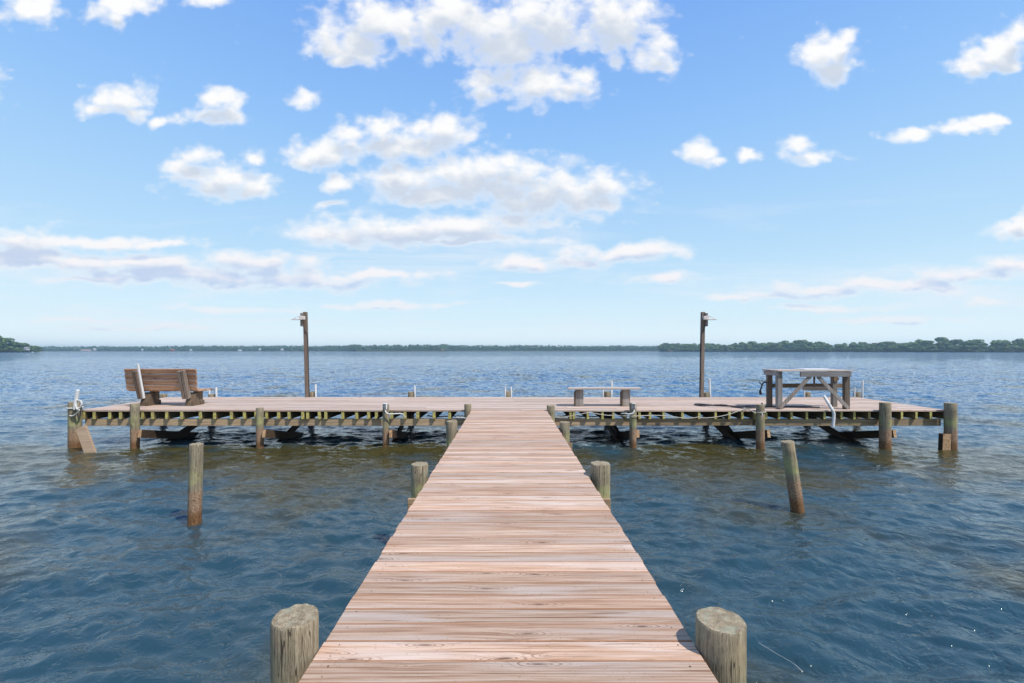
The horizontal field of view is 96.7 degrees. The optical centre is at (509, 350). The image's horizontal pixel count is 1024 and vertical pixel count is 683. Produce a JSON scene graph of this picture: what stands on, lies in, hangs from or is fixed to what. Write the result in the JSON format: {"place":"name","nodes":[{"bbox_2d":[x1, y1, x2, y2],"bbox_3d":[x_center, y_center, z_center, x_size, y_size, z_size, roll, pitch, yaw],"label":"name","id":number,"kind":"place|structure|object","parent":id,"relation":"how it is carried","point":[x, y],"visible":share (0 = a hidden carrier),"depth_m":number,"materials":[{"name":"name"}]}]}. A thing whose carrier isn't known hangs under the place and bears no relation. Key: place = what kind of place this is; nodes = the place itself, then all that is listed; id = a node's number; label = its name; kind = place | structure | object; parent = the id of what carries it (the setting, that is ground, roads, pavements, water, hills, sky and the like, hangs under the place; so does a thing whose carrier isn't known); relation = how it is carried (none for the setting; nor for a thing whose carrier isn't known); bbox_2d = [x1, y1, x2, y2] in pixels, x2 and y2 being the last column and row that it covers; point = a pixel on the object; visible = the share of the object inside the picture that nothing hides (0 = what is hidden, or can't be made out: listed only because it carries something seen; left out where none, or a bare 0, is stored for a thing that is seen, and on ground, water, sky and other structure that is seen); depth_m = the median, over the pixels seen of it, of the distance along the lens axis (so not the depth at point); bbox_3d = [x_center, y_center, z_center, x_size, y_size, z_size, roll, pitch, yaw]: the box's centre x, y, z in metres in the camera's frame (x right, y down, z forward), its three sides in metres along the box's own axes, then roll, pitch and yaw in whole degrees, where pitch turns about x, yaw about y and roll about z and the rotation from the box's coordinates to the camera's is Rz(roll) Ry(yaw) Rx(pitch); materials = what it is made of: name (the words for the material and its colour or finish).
{"place":"outdoors","nodes":[
{"label":"outdoors","id":0,"kind":"place"},
{"bbox_2d":[2,350,41,351],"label":"point bank","id":1,"kind":"structure","parent":0,"point":[22,351],"depth_m":705.98,"materials":[{"name":"green plant"}]},
{"bbox_2d":[0,340,7,348],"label":"broadleaf tree","id":2,"kind":"object","parent":1,"relation":"on","point":[3,343],"visible":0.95,"depth_m":616.68,"materials":[{"name":"green plant"}]},
{"bbox_2d":[5,338,14,349],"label":"broadleaf tree","id":3,"kind":"object","parent":1,"relation":"on","point":[10,339],"visible":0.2,"depth_m":674.56,"materials":[{"name":"green plant"}]},
{"bbox_2d":[14,347,23,351],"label":"broadleaf tree","id":4,"kind":"object","parent":1,"relation":"on","point":[20,349],"visible":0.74,"depth_m":686.92,"materials":[{"name":"green plant"}]},
{"bbox_2d":[45,349,659,350],"bbox_3d":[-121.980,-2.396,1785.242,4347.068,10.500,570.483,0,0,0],"label":"shore bank","id":5,"kind":"structure","parent":0,"point":[404,350],"depth_m":1733.73,"materials":[{"name":"green plant"}]},
{"bbox_2d":[39,344,880,350],"bbox_3d":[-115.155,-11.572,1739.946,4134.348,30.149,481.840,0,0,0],"label":"shore wood","id":6,"kind":"object","parent":5,"relation":"on","point":[399,347],"visible":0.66,"depth_m":1710.60,"materials":[{"name":"green plant"}]},
{"bbox_2d":[0,351,1023,682],"bbox_3d":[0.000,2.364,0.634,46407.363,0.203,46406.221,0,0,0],"label":"river water","id":7,"kind":"structure","parent":0,"point":[900,559],"depth_m":6.62,"materials":[{"name":"blue liquid"}]},
{"bbox_2d":[67,401,81,447],"bbox_3d":[-10.473,2.393,10.980,0.265,2.323,0.264,0,0,-40],"label":"piling","id":8,"kind":"object","parent":7,"relation":"in","point":[74,424],"visible":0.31,"depth_m":10.87,"materials":[{"name":"brown wood"}]},
{"bbox_2d":[66,400,83,416],"bbox_3d":[-10.387,1.365,10.878,0.316,0.415,0.584,0,0,-40],"label":"rope","id":9,"kind":"object","parent":8,"relation":"attached to","point":[78,408],"visible":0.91,"depth_m":10.77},
{"bbox_2d":[73,390,79,409],"bbox_3d":[-10.256,1.156,10.791,0.167,0.474,0.078,0,0,13],"label":"plastic pipe","id":10,"kind":"object","parent":8,"relation":"attached to","point":[77,393],"visible":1,"depth_m":10.77,"materials":[{"name":"white plastic"}]},
{"bbox_2d":[130,403,139,448],"bbox_3d":[-9.027,2.411,10.979,0.194,2.286,0.196,0,0,-25],"label":"piling","id":11,"kind":"object","parent":7,"relation":"in","point":[134,423],"visible":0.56,"depth_m":10.90,"materials":[{"name":"brown wood"}]},
{"bbox_2d":[187,442,203,525],"bbox_3d":[-4.291,2.310,6.210,0.172,2.088,0.171,1,0,0],"label":"piling","id":12,"kind":"object","parent":7,"relation":"in","point":[195,486],"visible":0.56,"depth_m":6.14,"materials":[{"name":"brown wood"}]},
{"bbox_2d":[256,407,263,448],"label":"piling","id":13,"kind":"object","parent":7,"relation":"in","point":[259,426],"visible":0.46,"depth_m":10.91,"materials":[{"name":"brown wood"}]},
{"bbox_2d":[270,603,318,682],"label":"piling","id":14,"kind":"object","parent":7,"relation":"in","point":[294,639],"visible":0.91,"depth_m":2.12,"materials":[{"name":"beige wood"}]},
{"bbox_2d":[383,404,388,446],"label":"piling","id":15,"kind":"object","parent":7,"relation":"in","point":[385,430],"visible":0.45,"depth_m":10.91,"materials":[{"name":"brown wood"}]},
{"bbox_2d":[383,403,405,417],"bbox_3d":[-2.749,1.441,10.918,0.538,0.386,0.127,0,0,-22],"label":"outlet box","id":16,"kind":"object","parent":15,"relation":"attached to","point":[384,406],"visible":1,"depth_m":10.84,"materials":[{"name":"white plastic"}]},
{"bbox_2d":[408,391,413,417],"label":"piling","id":17,"kind":"object","parent":7,"relation":"in","point":[411,394],"visible":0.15,"depth_m":14.34,"materials":[{"name":"brown wood"}]},
{"bbox_2d":[411,462,427,497],"bbox_3d":[-1.054,2.440,5.359,0.203,2.228,0.205,0,0,-43],"label":"piling","id":18,"kind":"object","parent":7,"relation":"in","point":[419,475],"visible":0.2,"depth_m":5.28,"materials":[{"name":"brown wood"}]},
{"bbox_2d":[446,420,456,448],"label":"piling","id":19,"kind":"object","parent":7,"relation":"in","point":[451,429],"visible":0.28,"depth_m":8.24,"materials":[{"name":"brown wood"}]},
{"bbox_2d":[464,404,470,420],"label":"piling","id":20,"kind":"object","parent":7,"relation":"in","point":[467,409],"visible":0.25,"depth_m":10.95,"materials":[{"name":"brown wood"}]},
{"bbox_2d":[76,397,950,451],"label":"pier platform","id":21,"kind":"structure","parent":7,"relation":"in","point":[325,410],"depth_m":11.33,"materials":[{"name":"wood"}]},
{"bbox_2d":[124,369,212,405],"bbox_3d":[-9.110,0.958,12.130,1.935,0.982,0.895,0,0,0],"label":"park bench","id":22,"kind":"object","parent":21,"relation":"on","point":[157,381],"visible":0.95,"depth_m":11.91,"materials":[{"name":"brown wood"}]},
{"bbox_2d":[136,364,144,397],"bbox_3d":[-9.313,0.768,11.510,0.054,0.889,0.232,0,0,4],"label":"plastic pipe","id":23,"kind":"object","parent":22,"relation":"attached to","point":[140,380],"visible":1,"depth_m":11.50,"materials":[{"name":"white plastic"}]},
{"bbox_2d":[291,312,309,396],"bbox_3d":[-6.470,0.369,14.134,0.495,3.161,0.288,0,0,0],"label":"lamp post","id":24,"kind":"object","parent":21,"relation":"on","point":[303,317],"visible":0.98,"depth_m":14.16,"materials":[{"name":"wood"}]},
{"bbox_2d":[427,415,463,416],"bbox_3d":[-1.568,1.657,11.545,1.485,0.144,0.072,0,0,36],"label":"rope","id":25,"kind":"object","parent":21,"relation":"attached to","point":[447,416],"visible":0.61,"depth_m":11.50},
{"bbox_2d":[298,410,718,682],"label":"pier walkway","id":26,"kind":"structure","parent":21,"relation":"attached to","point":[509,554],"depth_m":2.76,"materials":[{"name":"wood"}]},
{"bbox_2d":[567,387,640,405],"bbox_3d":[2.481,1.207,11.950,1.910,0.482,0.373,0,0,0],"label":"plank bench","id":27,"kind":"object","parent":21,"relation":"on","point":[624,396],"visible":0.99,"depth_m":11.88,"materials":[{"name":"grey wood"}]},
{"bbox_2d":[555,409,744,418],"bbox_3d":[3.435,1.534,11.014,4.833,0.234,0.289,0,0,-2],"label":"rope","id":28,"kind":"object","parent":21,"relation":"attached to","point":[649,415],"visible":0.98,"depth_m":11.03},
{"bbox_2d":[699,312,716,396],"bbox_3d":[6.170,0.369,14.134,0.473,3.161,0.288,0,0,0],"label":"lamp post","id":29,"kind":"object","parent":21,"relation":"on","point":[704,317],"visible":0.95,"depth_m":14.16,"materials":[{"name":"wood"}]},
{"bbox_2d":[694,403,819,408],"bbox_3d":[6.359,1.409,11.657,2.996,0.094,0.700,0,0,11],"label":"rope","id":30,"kind":"object","parent":21,"relation":"on","point":[735,406],"visible":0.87,"depth_m":11.64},
{"bbox_2d":[762,368,853,408],"bbox_3d":[7.653,0.957,11.560,2.088,0.998,0.716,0,0,0],"label":"work table","id":31,"kind":"object","parent":21,"relation":"on","point":[832,386],"visible":0.98,"depth_m":11.30,"materials":[{"name":"grey wood"}]},
{"bbox_2d":[759,381,766,394],"bbox_3d":[6.614,0.969,11.831,0.257,0.356,0.062,0,0,-7],"label":"hanging rope","id":32,"kind":"object","parent":31,"relation":"hanging from","point":[760,392],"visible":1,"depth_m":11.81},
{"bbox_2d":[822,395,835,426],"bbox_3d":[7.761,1.459,11.054,0.098,0.748,0.275,0,0,-37],"label":"plastic pipe","id":33,"kind":"object","parent":21,"relation":"attached to","point":[831,409],"visible":1,"depth_m":10.97,"materials":[{"name":"white plastic"}]},
{"bbox_2d":[547,405,554,422],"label":"piling","id":34,"kind":"object","parent":7,"relation":"in","point":[551,410],"visible":0.12,"depth_m":10.90,"materials":[{"name":"brown wood"}]},
{"bbox_2d":[559,421,569,442],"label":"piling","id":35,"kind":"object","parent":7,"relation":"in","point":[564,427],"visible":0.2,"depth_m":8.53,"materials":[{"name":"brown wood"}]},
{"bbox_2d":[590,461,609,497],"bbox_3d":[1.063,2.406,5.301,0.230,2.295,0.234,0,0,-28],"label":"piling","id":36,"kind":"object","parent":7,"relation":"in","point":[600,475],"visible":0.23,"depth_m":5.21,"materials":[{"name":"brown wood"}]},
{"bbox_2d":[604,391,609,416],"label":"piling","id":37,"kind":"object","parent":7,"relation":"in","point":[606,393],"visible":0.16,"depth_m":14.34,"materials":[{"name":"brown wood"}]},
{"bbox_2d":[629,403,636,447],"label":"piling","id":38,"kind":"object","parent":7,"relation":"in","point":[632,432],"visible":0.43,"depth_m":10.92,"materials":[{"name":"brown wood"}]},
{"bbox_2d":[621,403,635,414],"bbox_3d":[2.845,1.390,10.883,0.359,0.292,0.124,0,0,25],"label":"outlet box","id":39,"kind":"object","parent":38,"relation":"attached to","point":[634,406],"visible":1,"depth_m":10.82,"materials":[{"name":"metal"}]},
{"bbox_2d":[695,607,746,682],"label":"piling","id":40,"kind":"object","parent":7,"relation":"in","point":[720,639],"visible":0.88,"depth_m":2.14,"materials":[{"name":"beige wood"}]},
{"bbox_2d":[756,404,764,448],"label":"piling","id":41,"kind":"object","parent":7,"relation":"in","point":[760,432],"visible":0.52,"depth_m":10.90,"materials":[{"name":"brown wood"}]},
{"bbox_2d":[744,408,765,416],"bbox_3d":[5.920,1.494,11.049,0.346,0.191,0.539,0,0,-45],"label":"rope","id":42,"kind":"object","parent":41,"relation":"attached to","point":[756,412],"visible":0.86,"depth_m":10.90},
{"bbox_2d":[781,440,804,513],"bbox_3d":[4.281,2.342,6.760,0.182,2.025,0.183,-8,0,0],"label":"piling","id":43,"kind":"object","parent":7,"relation":"in","point":[795,495],"visible":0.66,"depth_m":6.69,"materials":[{"name":"brown wood"}]},
{"bbox_2d":[803,392,810,396],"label":"piling","id":44,"kind":"object","parent":7,"relation":"in","point":[807,394],"visible":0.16,"depth_m":14.34,"materials":[{"name":"brown wood"}]},
{"bbox_2d":[853,392,860,418],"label":"piling","id":45,"kind":"object","parent":7,"relation":"in","point":[857,394],"visible":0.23,"depth_m":14.34,"materials":[{"name":"brown wood"}]},
{"bbox_2d":[861,380,863,397],"bbox_3d":[11.144,1.366,14.360,0.059,0.869,0.104,0,0,26],"label":"plastic pipe","id":46,"kind":"object","parent":45,"relation":"attached to","point":[862,388],"visible":0.84,"depth_m":14.33,"materials":[{"name":"white plastic"}]},
{"bbox_2d":[879,402,891,448],"bbox_3d":[9.073,2.400,10.980,0.245,2.308,0.244,0,0,-37],"label":"piling","id":47,"kind":"object","parent":7,"relation":"in","point":[885,425],"visible":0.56,"depth_m":10.89,"materials":[{"name":"brown wood"}]},
{"bbox_2d":[943,402,957,449],"bbox_3d":[10.648,2.403,10.982,0.255,2.302,0.253,0,0,-22],"label":"piling","id":48,"kind":"object","parent":7,"relation":"in","point":[950,414],"visible":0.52,"depth_m":10.88,"materials":[{"name":"brown wood"}]},
{"bbox_2d":[0,0,1023,348],"label":"sky","id":49,"kind":"structure","parent":0,"point":[180,173],"materials":[{"name":"blue"}]},
{"bbox_2d":[660,349,1023,351],"bbox_3d":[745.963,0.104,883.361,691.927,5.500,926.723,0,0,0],"label":"shore bank","id":50,"kind":"structure","parent":0,"point":[841,351],"depth_m":877.94,"materials":[{"name":"green plant"}]},
{"bbox_2d":[784,342,794,346],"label":"broadleaf tree","id":51,"kind":"object","parent":50,"relation":"on","point":[788,343],"visible":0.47,"depth_m":956.19,"materials":[{"name":"green plant"}]},
{"bbox_2d":[785,346,795,351],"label":"broadleaf tree","id":52,"kind":"object","parent":50,"relation":"on","point":[792,349],"visible":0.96,"depth_m":943.33,"materials":[{"name":"green plant"}]},
{"bbox_2d":[800,342,813,350],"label":"broadleaf tree","id":53,"kind":"object","parent":50,"relation":"on","point":[808,343],"visible":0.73,"depth_m":925.39,"materials":[{"name":"green plant"}]},
{"bbox_2d":[849,344,861,350],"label":"broadleaf tree","id":54,"kind":"object","parent":50,"relation":"on","point":[856,345],"visible":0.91,"depth_m":859.86,"materials":[{"name":"green plant"}]},
{"bbox_2d":[885,341,898,345],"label":"broadleaf tree","id":55,"kind":"object","parent":50,"relation":"on","point":[894,343],"visible":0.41,"depth_m":828.15,"materials":[{"name":"green plant"}]},
{"bbox_2d":[896,343,907,349],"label":"broadleaf tree","id":56,"kind":"object","parent":50,"relation":"on","point":[901,345],"visible":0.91,"depth_m":797.23,"materials":[{"name":"green plant"}]},
{"bbox_2d":[908,342,918,348],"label":"broadleaf tree","id":57,"kind":"object","parent":50,"relation":"on","point":[914,344],"visible":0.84,"depth_m":785.62,"materials":[{"name":"green plant"}]},
{"bbox_2d":[916,346,930,351],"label":"broadleaf tree","id":58,"kind":"object","parent":50,"relation":"on","point":[922,348],"visible":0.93,"depth_m":770.35,"materials":[{"name":"green plant"}]},
{"bbox_2d":[921,340,933,346],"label":"broadleaf tree","id":59,"kind":"object","parent":50,"relation":"on","point":[927,343],"visible":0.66,"depth_m":767.47,"materials":[{"name":"green plant"}]},
{"bbox_2d":[923,345,939,351],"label":"broadleaf tree","id":60,"kind":"object","parent":50,"relation":"on","point":[935,348],"visible":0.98,"depth_m":754.41,"materials":[{"name":"green plant"}]},
{"bbox_2d":[931,337,948,345],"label":"broadleaf tree","id":61,"kind":"object","parent":50,"relation":"on","point":[937,339],"visible":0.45,"depth_m":765.57,"materials":[{"name":"green plant"}]},
{"bbox_2d":[938,345,947,351],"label":"broadleaf tree","id":62,"kind":"object","parent":50,"relation":"on","point":[941,347],"visible":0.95,"depth_m":748.92,"materials":[{"name":"green plant"}]},
{"bbox_2d":[943,345,957,350],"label":"broadleaf tree","id":63,"kind":"object","parent":50,"relation":"on","point":[948,349],"visible":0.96,"depth_m":738.55,"materials":[{"name":"green plant"}]},
{"bbox_2d":[947,346,961,351],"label":"broadleaf tree","id":64,"kind":"object","parent":50,"relation":"on","point":[955,347],"visible":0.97,"depth_m":734.22,"materials":[{"name":"green plant"}]},
{"bbox_2d":[946,339,963,350],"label":"broadleaf tree","id":65,"kind":"object","parent":50,"relation":"on","point":[954,342],"visible":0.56,"depth_m":744.83,"materials":[{"name":"green plant"}]},
{"bbox_2d":[953,345,973,351],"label":"broadleaf tree","id":66,"kind":"object","parent":50,"relation":"on","point":[964,346],"visible":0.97,"depth_m":724.92,"materials":[{"name":"green plant"}]},
{"bbox_2d":[958,341,971,344],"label":"broadleaf tree","id":67,"kind":"object","parent":50,"relation":"on","point":[965,343],"visible":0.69,"depth_m":728.32,"materials":[{"name":"green plant"}]},
{"bbox_2d":[962,341,980,348],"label":"broadleaf tree","id":68,"kind":"object","parent":50,"relation":"on","point":[975,343],"visible":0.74,"depth_m":722.26,"materials":[{"name":"green plant"}]},
{"bbox_2d":[964,345,979,351],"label":"broadleaf tree","id":69,"kind":"object","parent":50,"relation":"on","point":[976,346],"visible":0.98,"depth_m":717.45,"materials":[{"name":"green plant"}]},
{"bbox_2d":[968,339,984,350],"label":"broadleaf tree","id":70,"kind":"object","parent":50,"relation":"on","point":[980,340],"visible":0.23,"depth_m":728.92,"materials":[{"name":"green plant"}]},
{"bbox_2d":[976,346,988,351],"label":"broadleaf tree","id":71,"kind":"object","parent":50,"relation":"on","point":[983,348],"visible":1,"depth_m":705.91,"materials":[{"name":"green plant"}]},
{"bbox_2d":[988,346,996,350],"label":"broadleaf tree","id":72,"kind":"object","parent":50,"relation":"on","point":[992,348],"visible":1,"depth_m":699.07,"materials":[{"name":"green plant"}]},
{"bbox_2d":[988,341,1001,348],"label":"broadleaf tree","id":73,"kind":"object","parent":50,"relation":"on","point":[992,343],"visible":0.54,"depth_m":708.05,"materials":[{"name":"green plant"}]},
{"bbox_2d":[995,342,1010,348],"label":"broadleaf tree","id":74,"kind":"object","parent":50,"relation":"on","point":[1002,343],"visible":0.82,"depth_m":694.16,"materials":[{"name":"green plant"}]},
{"bbox_2d":[999,346,1012,351],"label":"broadleaf tree","id":75,"kind":"object","parent":50,"relation":"on","point":[1004,348],"visible":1,"depth_m":686.36,"materials":[{"name":"green plant"}]},
{"bbox_2d":[1007,341,1023,346],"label":"broadleaf tree","id":76,"kind":"object","parent":50,"relation":"on","point":[1018,343],"visible":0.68,"depth_m":682.64,"materials":[{"name":"green plant"}]},
{"bbox_2d":[1011,338,1023,342],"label":"broadleaf tree","id":77,"kind":"object","parent":50,"relation":"on","point":[1020,339],"visible":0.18,"depth_m":696.01,"materials":[{"name":"green plant"}]},
{"bbox_2d":[1014,346,1023,351],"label":"broadleaf tree","id":78,"kind":"object","parent":50,"relation":"on","point":[1020,348],"visible":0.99,"depth_m":671.34,"materials":[{"name":"green plant"}]},
{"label":"piling","id":79,"kind":"object","parent":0,"visible":0},
{"bbox_2d":[708,379,710,396],"bbox_3d":[6.340,1.339,14.360,0.136,0.925,0.060,0,0,-31],"label":"plastic pipe","id":80,"kind":"object","parent":79,"relation":"attached to","point":[709,382],"visible":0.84,"depth_m":14.33,"materials":[{"name":"white plastic"}]}
]}

